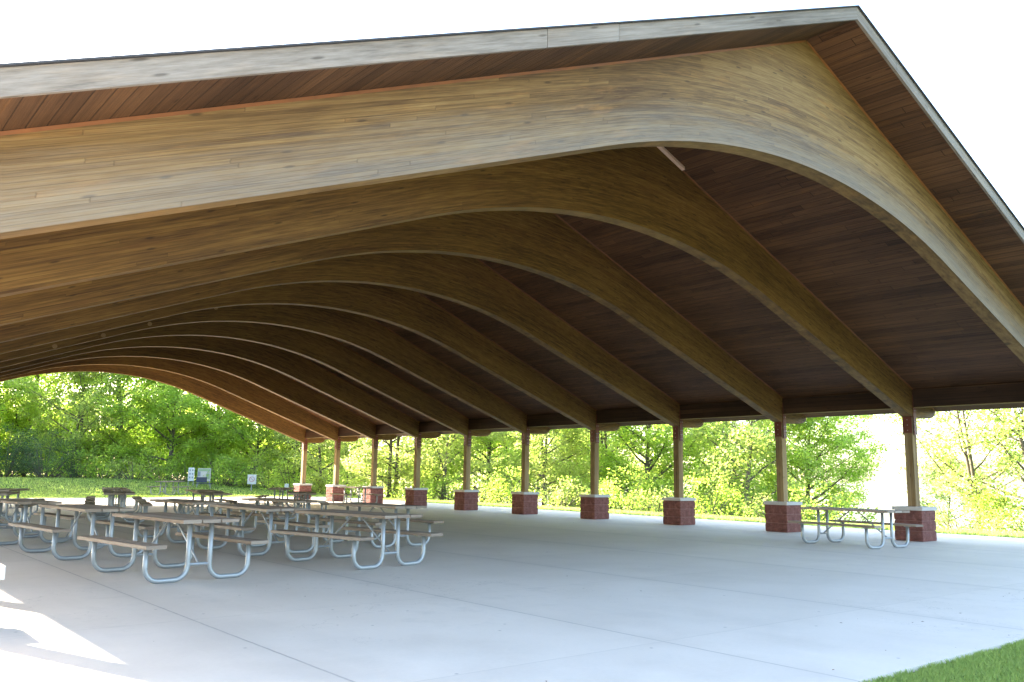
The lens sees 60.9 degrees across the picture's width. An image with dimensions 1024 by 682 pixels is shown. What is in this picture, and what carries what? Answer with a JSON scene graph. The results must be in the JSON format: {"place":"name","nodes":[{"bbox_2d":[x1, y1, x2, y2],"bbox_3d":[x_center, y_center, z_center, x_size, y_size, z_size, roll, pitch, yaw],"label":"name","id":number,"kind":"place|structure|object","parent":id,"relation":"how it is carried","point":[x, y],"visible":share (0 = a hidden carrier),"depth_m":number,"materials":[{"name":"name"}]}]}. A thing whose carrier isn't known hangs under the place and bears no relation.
{"place":"outdoors","nodes":[
{"label":"outdoors","id":0,"kind":"place"},
{"bbox_2d":[0,477,361,497],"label":"grass","id":1,"kind":"structure","parent":0,"point":[75,493],"depth_m":49.59,"materials":[{"name":"green plant"}]},
{"bbox_2d":[0,497,1023,681],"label":"pavement","id":2,"kind":"structure","parent":0,"point":[499,594],"depth_m":9.03,"materials":[{"name":"concrete"}]},
{"bbox_2d":[0,491,34,525],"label":"picnic table","id":3,"kind":"object","parent":2,"relation":"on","point":[5,493],"visible":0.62,"depth_m":20.83,"materials":[{"name":"silver metal"}]},
{"bbox_2d":[0,488,44,517],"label":"picnic table","id":4,"kind":"object","parent":2,"relation":"on","point":[15,489],"visible":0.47,"depth_m":24.57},
{"bbox_2d":[0,498,85,544],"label":"picnic table","id":5,"kind":"object","parent":2,"relation":"on","point":[25,503],"visible":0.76,"depth_m":15.65,"materials":[{"name":"silver metal"}]},
{"bbox_2d":[8,504,160,559],"bbox_3d":[-6.702,2.962,13.630,2.060,0.740,1.564,-8,-12,44],"label":"picnic table","id":6,"kind":"object","parent":2,"relation":"on","point":[111,523],"visible":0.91,"depth_m":13.40,"materials":[{"name":"silver metal"}]},
{"bbox_2d":[85,487,141,512],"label":"picnic table","id":7,"kind":"object","parent":2,"relation":"on","point":[133,497],"visible":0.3,"depth_m":26.76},
{"bbox_2d":[85,489,146,517],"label":"picnic table","id":8,"kind":"object","parent":2,"relation":"on","point":[102,515],"visible":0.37,"depth_m":24.37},
{"bbox_2d":[84,491,152,522],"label":"picnic table","id":9,"kind":"object","parent":2,"relation":"on","point":[145,505],"visible":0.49,"depth_m":21.95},
{"bbox_2d":[77,512,268,583],"bbox_3d":[-4.368,2.619,11.172,2.060,0.740,1.564,-7,-12,43],"label":"picnic table","id":10,"kind":"object","parent":2,"relation":"on","point":[178,519],"visible":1,"depth_m":10.94,"materials":[{"name":"silver metal"}]},
{"bbox_2d":[138,499,249,542],"bbox_3d":[-6.275,3.463,16.854,1.564,0.740,2.060,9,-12,-42],"label":"picnic table","id":11,"kind":"object","parent":2,"relation":"on","point":[191,502],"visible":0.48,"depth_m":16.69,"materials":[{"name":"silver metal"}]},
{"bbox_2d":[174,489,237,514],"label":"picnic table","id":12,"kind":"object","parent":2,"relation":"on","point":[201,490],"visible":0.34,"depth_m":26.09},
{"bbox_2d":[181,492,242,519],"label":"picnic table","id":13,"kind":"object","parent":2,"relation":"on","point":[212,494],"visible":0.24,"depth_m":22.79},
{"bbox_2d":[193,504,329,555],"bbox_3d":[-4.295,3.149,14.620,1.564,0.740,2.060,9,-12,-43],"label":"picnic table","id":14,"kind":"object","parent":2,"relation":"on","point":[242,528],"visible":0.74,"depth_m":14.34,"materials":[{"name":"silver metal"}]},
{"bbox_2d":[223,498,329,537],"bbox_3d":[-4.899,3.743,18.543,2.060,0.740,1.564,-7,-12,41],"label":"picnic table","id":15,"kind":"object","parent":2,"relation":"on","point":[278,500],"visible":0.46,"depth_m":18.19,"materials":[{"name":"silver metal"}]},
{"bbox_2d":[254,487,302,506],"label":"picnic table","id":16,"kind":"object","parent":2,"relation":"on","point":[275,489],"visible":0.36,"depth_m":30.67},
{"bbox_2d":[272,491,329,519],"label":"picnic table","id":17,"kind":"object","parent":2,"relation":"on","point":[296,494],"visible":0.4,"depth_m":24.59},
{"bbox_2d":[328,486,381,502],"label":"picnic table","id":18,"kind":"object","parent":2,"relation":"on","point":[358,493],"visible":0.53,"depth_m":35.87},
{"bbox_2d":[270,509,442,569],"bbox_3d":[-2.316,2.919,12.935,2.060,0.740,1.564,-7,-11,40],"label":"picnic table","id":19,"kind":"object","parent":2,"relation":"on","point":[356,538],"visible":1,"depth_m":12.77,"materials":[{"name":"silver metal"}]},
{"bbox_2d":[311,502,443,547],"bbox_3d":[-2.553,3.450,16.413,2.060,0.740,1.564,-8,-12,44],"label":"picnic table","id":20,"kind":"object","parent":2,"relation":"on","point":[359,521],"visible":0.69,"depth_m":16.14,"materials":[{"name":"silver metal"}]},
{"bbox_2d":[0,5,1023,579],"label":"picnic pavilion","id":21,"kind":"structure","parent":2,"relation":"on","point":[780,219],"depth_m":14.68,"materials":[{"name":"brown wood"}]},
{"bbox_2d":[788,507,922,548],"bbox_3d":[7.006,3.812,17.858,1.564,0.740,2.060,6,-10,-32],"label":"picnic table","id":22,"kind":"object","parent":2,"relation":"on","point":[882,523],"visible":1,"depth_m":17.57,"materials":[{"name":"silver metal"}]},
{"bbox_2d":[0,474,1023,681],"bbox_3d":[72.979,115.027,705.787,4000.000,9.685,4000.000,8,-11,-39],"label":"ground","id":23,"kind":"structure","parent":0,"point":[54,482],"depth_m":50.70,"materials":[{"name":"green plant"}]},
{"bbox_2d":[0,422,42,477],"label":"shrub","id":24,"kind":"object","parent":23,"relation":"on","point":[8,472],"visible":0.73,"depth_m":56.56,"materials":[{"name":"green plant"}]},
{"bbox_2d":[0,376,63,464],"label":"tree","id":25,"kind":"object","parent":23,"relation":"on","point":[8,389],"visible":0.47,"depth_m":62.02,"materials":[{"name":"green plant"}]},
{"bbox_2d":[9,423,82,477],"bbox_3d":[-30.102,7.181,56.458,4.628,3.707,4.389,1,-9,2],"label":"shrub","id":26,"kind":"object","parent":23,"relation":"on","point":[35,461],"visible":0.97,"depth_m":56.14,"materials":[{"name":"green plant"}]},
{"bbox_2d":[0,373,109,475],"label":"tree","id":27,"kind":"object","parent":23,"relation":"on","point":[21,420],"visible":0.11,"depth_m":63.34,"materials":[{"name":"green plant"}]},
{"bbox_2d":[42,447,101,478],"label":"shrub","id":28,"kind":"object","parent":23,"relation":"on","point":[80,464],"visible":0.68,"depth_m":56.56,"materials":[{"name":"green plant"}]},
{"bbox_2d":[2,372,150,477],"bbox_3d":[-30.269,4.235,61.798,10.335,11.200,10.010,0,-9,7],"label":"tree","id":29,"kind":"object","parent":23,"relation":"on","point":[83,406],"visible":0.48,"depth_m":60.32,"materials":[{"name":"green plant"}]},
{"bbox_2d":[73,443,134,478],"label":"shrub","id":30,"kind":"object","parent":23,"relation":"on","point":[100,467],"visible":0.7,"depth_m":56.84,"materials":[{"name":"green plant"}]},
{"bbox_2d":[40,372,193,477],"bbox_3d":[-28.804,3.644,64.936,11.729,13.412,11.262,-2,-9,18],"label":"tree","id":31,"kind":"object","parent":23,"relation":"on","point":[127,440],"visible":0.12,"depth_m":62.37,"materials":[{"name":"green plant"}]},
{"bbox_2d":[101,453,165,480],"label":"shrub","id":32,"kind":"object","parent":23,"relation":"on","point":[132,470],"visible":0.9,"depth_m":56.65,"materials":[{"name":"green plant"}]},
{"bbox_2d":[125,441,192,480],"bbox_3d":[-23.369,8.132,57.991,4.388,2.994,4.093,-5,-10,32],"label":"shrub","id":33,"kind":"object","parent":23,"relation":"on","point":[149,450],"visible":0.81,"depth_m":57.63,"materials":[{"name":"green plant"}]},
{"bbox_2d":[79,376,251,477],"bbox_3d":[-23.228,4.383,60.804,10.986,10.915,10.238,-3,-10,25],"label":"tree","id":34,"kind":"object","parent":23,"relation":"on","point":[174,418],"visible":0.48,"depth_m":59.27,"materials":[{"name":"green plant"}]},
{"bbox_2d":[0,380,333,489],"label":"woods","id":35,"kind":"object","parent":23,"relation":"on","point":[5,435],"visible":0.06,"depth_m":63.83,"materials":[{"name":"green plant"}]},
{"bbox_2d":[146,481,191,494],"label":"picnic table","id":36,"kind":"object","parent":23,"relation":"on","point":[165,486],"visible":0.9,"depth_m":46.34,"materials":[{"name":"grey metal"}]},
{"bbox_2d":[154,454,211,481],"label":"shrub","id":37,"kind":"object","parent":23,"relation":"on","point":[174,473],"visible":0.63,"depth_m":57.72,"materials":[{"name":"green plant"}]},
{"bbox_2d":[188,468,194,482],"bbox_3d":[-19.997,8.472,54.313,0.357,1.164,0.073,4,-9,-20],"label":"notice board","id":38,"kind":"object","parent":23,"relation":"on","point":[191,474],"visible":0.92,"depth_m":54.30,"materials":[{"name":"grey metal"}]},
{"bbox_2d":[143,383,254,481],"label":"tree","id":39,"kind":"object","parent":23,"relation":"on","point":[196,426],"visible":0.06,"depth_m":60.48,"materials":[{"name":"green plant"}]},
{"bbox_2d":[196,477,211,487],"bbox_3d":[-18.800,8.669,53.221,0.952,0.697,0.391,4,-9,-19],"label":"park bench","id":40,"kind":"object","parent":23,"relation":"on","point":[202,480],"visible":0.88,"depth_m":53.31,"materials":[{"name":"metal"}]},
{"bbox_2d":[197,468,210,485],"bbox_3d":[-19.365,8.581,54.807,0.782,1.148,0.083,4,-9,-19],"label":"poster board","id":41,"kind":"object","parent":23,"relation":"on","point":[202,472],"visible":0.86,"depth_m":54.83,"materials":[{"name":"grey metal"}]},
{"bbox_2d":[193,450,261,487],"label":"shrub","id":42,"kind":"object","parent":23,"relation":"on","point":[228,472],"visible":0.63,"depth_m":56.40,"materials":[{"name":"green plant"}]},
{"bbox_2d":[210,448,273,487],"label":"shrub","id":43,"kind":"object","parent":23,"relation":"on","point":[226,474],"visible":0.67,"depth_m":56.54,"materials":[{"name":"green plant"}]},
{"bbox_2d":[247,474,256,489],"bbox_3d":[-15.910,8.690,53.274,0.520,1.050,0.078,3,-9,-16],"label":"park sign","id":44,"kind":"object","parent":23,"relation":"on","point":[251,479],"visible":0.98,"depth_m":53.28,"materials":[{"name":"grey metal"}]},
{"bbox_2d":[192,398,317,484],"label":"tree","id":45,"kind":"object","parent":23,"relation":"on","point":[240,437],"visible":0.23,"depth_m":59.32,"materials":[{"name":"green plant"}]},
{"bbox_2d":[240,464,294,489],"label":"shrub","id":46,"kind":"object","parent":23,"relation":"on","point":[262,481],"visible":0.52,"depth_m":55.95,"materials":[{"name":"green plant"}]},
{"bbox_2d":[242,419,333,487],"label":"tree","id":47,"kind":"object","parent":23,"relation":"on","point":[275,451],"visible":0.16,"depth_m":58.21,"materials":[{"name":"green plant"}]},
{"bbox_2d":[263,454,318,491],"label":"shrub","id":48,"kind":"object","parent":23,"relation":"on","point":[284,479],"visible":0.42,"depth_m":55.02,"materials":[{"name":"green plant"}]},
{"bbox_2d":[290,471,340,493],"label":"shrub","id":49,"kind":"object","parent":23,"relation":"on","point":[315,490],"visible":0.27,"depth_m":52.63,"materials":[{"name":"green plant"}]},
{"bbox_2d":[278,433,371,493],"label":"tree","id":50,"kind":"object","parent":23,"relation":"on","point":[315,477],"visible":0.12,"depth_m":53.08,"materials":[{"name":"green plant"}]},
{"bbox_2d":[318,465,366,495],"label":"shrub","id":51,"kind":"object","parent":23,"relation":"on","point":[347,490],"visible":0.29,"depth_m":50.92,"materials":[{"name":"green plant"}]},
{"bbox_2d":[309,440,388,489],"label":"tree","id":52,"kind":"object","parent":23,"relation":"on","point":[348,453],"visible":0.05,"depth_m":56.18,"materials":[{"name":"green plant"}]},
{"bbox_2d":[310,434,444,497],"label":"tree","id":53,"kind":"object","parent":23,"relation":"on","point":[398,472],"visible":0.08,"depth_m":48.25,"materials":[{"name":"green plant"}]},
{"bbox_2d":[357,475,406,497],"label":"shrub","id":54,"kind":"object","parent":23,"relation":"on","point":[389,495],"visible":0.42,"depth_m":48.22,"materials":[{"name":"green plant"}]},
{"bbox_2d":[389,463,453,500],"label":"shrub","id":55,"kind":"object","parent":23,"relation":"on","point":[433,480],"visible":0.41,"depth_m":46.01,"materials":[{"name":"green plant"}]},
{"bbox_2d":[421,473,462,500],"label":"shrub","id":56,"kind":"object","parent":23,"relation":"on","point":[442,483],"visible":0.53,"depth_m":45.40,"materials":[{"name":"green plant"}]},
{"bbox_2d":[382,432,507,499],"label":"tree","id":57,"kind":"object","parent":23,"relation":"on","point":[402,445],"visible":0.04,"depth_m":52.81,"materials":[{"name":"green plant"}]},
{"bbox_2d":[396,434,510,500],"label":"tree","id":58,"kind":"object","parent":23,"relation":"on","point":[449,443],"visible":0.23,"depth_m":46.16,"materials":[{"name":"green plant"}]},
{"bbox_2d":[449,474,512,503],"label":"shrub","id":59,"kind":"object","parent":23,"relation":"on","point":[483,490],"visible":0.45,"depth_m":41.94,"materials":[{"name":"green plant"}]},
{"bbox_2d":[421,429,563,501],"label":"tree","id":60,"kind":"object","parent":23,"relation":"on","point":[492,444],"visible":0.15,"depth_m":50.46,"materials":[{"name":"green plant"}]},
{"bbox_2d":[478,464,545,503],"bbox_3d":[-0.031,6.967,41.363,3.390,2.265,3.163,-1,-9,10],"label":"shrub","id":61,"kind":"object","parent":23,"relation":"on","point":[495,489],"visible":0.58,"depth_m":41.00,"materials":[{"name":"green plant"}]},
{"bbox_2d":[463,429,614,496],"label":"tree","id":62,"kind":"object","parent":23,"relation":"on","point":[531,464],"visible":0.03,"depth_m":56.63,"materials":[{"name":"green plant"}]},
{"bbox_2d":[471,428,612,505],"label":"tree","id":63,"kind":"object","parent":23,"relation":"on","point":[543,460],"visible":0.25,"depth_m":43.40,"materials":[{"name":"green plant"}]},
{"bbox_2d":[270,431,841,519],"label":"woods","id":64,"kind":"object","parent":23,"relation":"on","point":[385,469],"visible":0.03,"depth_m":63.46,"materials":[{"name":"green plant"}]},
{"bbox_2d":[529,475,599,507],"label":"shrub","id":65,"kind":"object","parent":23,"relation":"on","point":[561,494],"visible":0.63,"depth_m":39.08,"materials":[{"name":"green plant"}]},
{"bbox_2d":[544,472,623,509],"bbox_3d":[3.391,7.150,40.539,3.884,2.071,3.378,0,-9,8],"label":"shrub","id":66,"kind":"object","parent":23,"relation":"on","point":[587,485],"visible":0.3,"depth_m":40.39,"materials":[{"name":"green plant"}]},
{"bbox_2d":[535,429,643,507],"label":"tree","id":67,"kind":"object","parent":23,"relation":"on","point":[608,437],"visible":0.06,"depth_m":56.47,"materials":[{"name":"green plant"}]},
{"bbox_2d":[539,425,697,507],"bbox_3d":[5.846,4.034,47.091,10.671,11.153,9.548,3,-9,-15],"label":"tree","id":68,"kind":"object","parent":23,"relation":"on","point":[604,440],"visible":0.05,"depth_m":45.47,"materials":[{"name":"green plant"}]},
{"bbox_2d":[599,464,666,511],"bbox_3d":[4.978,6.458,37.381,3.590,2.424,3.349,-4,-10,29],"label":"shrub","id":69,"kind":"object","parent":23,"relation":"on","point":[616,493],"visible":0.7,"depth_m":37.29,"materials":[{"name":"green plant"}]},
{"bbox_2d":[565,422,726,511],"bbox_3d":[6.788,4.220,42.084,8.326,8.778,7.760,7,-11,-37],"label":"tree","id":70,"kind":"object","parent":23,"relation":"on","point":[656,440],"visible":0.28,"depth_m":41.33,"materials":[{"name":"green plant"}]},
{"bbox_2d":[623,482,684,512],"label":"shrub","id":71,"kind":"object","parent":23,"relation":"on","point":[659,509],"visible":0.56,"depth_m":36.33,"materials":[{"name":"green plant"}]},
{"bbox_2d":[662,420,773,516],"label":"tree","id":72,"kind":"object","parent":23,"relation":"on","point":[687,466],"visible":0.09,"depth_m":45.64,"materials":[{"name":"green plant"}]},
{"bbox_2d":[683,468,752,515],"bbox_3d":[7.967,6.356,35.550,3.590,2.316,3.349,-5,-10,32],"label":"shrub","id":73,"kind":"object","parent":23,"relation":"on","point":[709,507],"visible":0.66,"depth_m":35.32,"materials":[{"name":"green plant"}]},
{"bbox_2d":[699,482,769,516],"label":"shrub","id":74,"kind":"object","parent":23,"relation":"on","point":[743,489],"visible":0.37,"depth_m":36.21,"materials":[{"name":"green plant"}]},
{"bbox_2d":[684,418,829,516],"bbox_3d":[10.403,3.853,37.809,6.125,8.448,6.410,-2,-9,15],"label":"tree","id":75,"kind":"object","parent":23,"relation":"on","point":[749,441],"visible":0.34,"depth_m":37.45,"materials":[{"name":"green plant"}]},
{"bbox_2d":[735,489,815,520],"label":"shrub","id":76,"kind":"object","parent":23,"relation":"on","point":[753,507],"visible":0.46,"depth_m":34.45,"materials":[{"name":"green plant"}]},
{"bbox_2d":[696,415,880,515],"bbox_3d":[12.900,4.707,42.603,8.680,10.208,9.701,-4,-10,30],"label":"tree","id":77,"kind":"object","parent":23,"relation":"on","point":[758,423],"visible":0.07,"depth_m":42.92,"materials":[{"name":"green plant"}]},
{"bbox_2d":[730,415,888,519],"bbox_3d":[13.757,4.993,39.768,7.632,7.964,7.113,1,-9,-4],"label":"tree","id":78,"kind":"object","parent":23,"relation":"on","point":[841,472],"visible":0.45,"depth_m":38.88,"materials":[{"name":"green plant"}]},
{"bbox_2d":[788,478,858,521],"bbox_3d":[11.956,6.535,34.511,3.349,2.250,3.590,0,-9,8],"label":"shrub","id":79,"kind":"object","parent":23,"relation":"on","point":[850,514],"visible":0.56,"depth_m":34.03,"materials":[{"name":"green plant"}]},
{"bbox_2d":[814,494,877,521],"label":"shrub","id":80,"kind":"object","parent":23,"relation":"on","point":[868,516],"visible":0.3,"depth_m":35.22,"materials":[{"name":"green plant"}]},
{"bbox_2d":[856,408,1023,530],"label":"tree","id":81,"kind":"object","parent":23,"relation":"on","point":[972,468],"visible":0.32,"depth_m":30.29,"materials":[{"name":"green plant"}]},
{"bbox_2d":[919,450,1002,528],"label":"tree","id":82,"kind":"object","parent":23,"relation":"on","point":[941,496],"visible":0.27,"depth_m":39.27,"materials":[{"name":"green plant"}]},
{"bbox_2d":[900,408,1023,519],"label":"tree","id":83,"kind":"object","parent":23,"relation":"on","point":[1019,426],"visible":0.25,"depth_m":29.24,"materials":[{"name":"green plant"}]},
{"bbox_2d":[923,496,1002,530],"bbox_3d":[15.258,6.080,29.433,2.793,1.628,3.112,-1,-9,14],"label":"shrub","id":84,"kind":"object","parent":23,"relation":"on","point":[938,519],"visible":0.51,"depth_m":29.35,"materials":[{"name":"green plant"}]},
{"bbox_2d":[957,487,1023,532],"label":"shrub","id":85,"kind":"object","parent":23,"relation":"on","point":[995,528],"visible":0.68,"depth_m":28.29,"materials":[{"name":"green plant"}]},
{"bbox_2d":[990,503,1023,532],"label":"shrub","id":86,"kind":"object","parent":23,"relation":"on","point":[1013,529],"visible":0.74,"depth_m":27.43,"materials":[{"name":"green plant"}]},
{"bbox_2d":[0,0,1023,485],"label":"sky","id":87,"kind":"structure","parent":0,"point":[966,56],"materials":[{"name":"white"}]},
{"bbox_2d":[313,494,1023,537],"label":"grass","id":88,"kind":"structure","parent":0,"point":[985,532],"depth_m":28.52,"materials":[{"name":"green plant"}]},
{"bbox_2d":[862,639,1023,681],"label":"grass","id":89,"kind":"structure","parent":0,"point":[986,665],"depth_m":6.26,"materials":[{"name":"green plant"}]}
]}

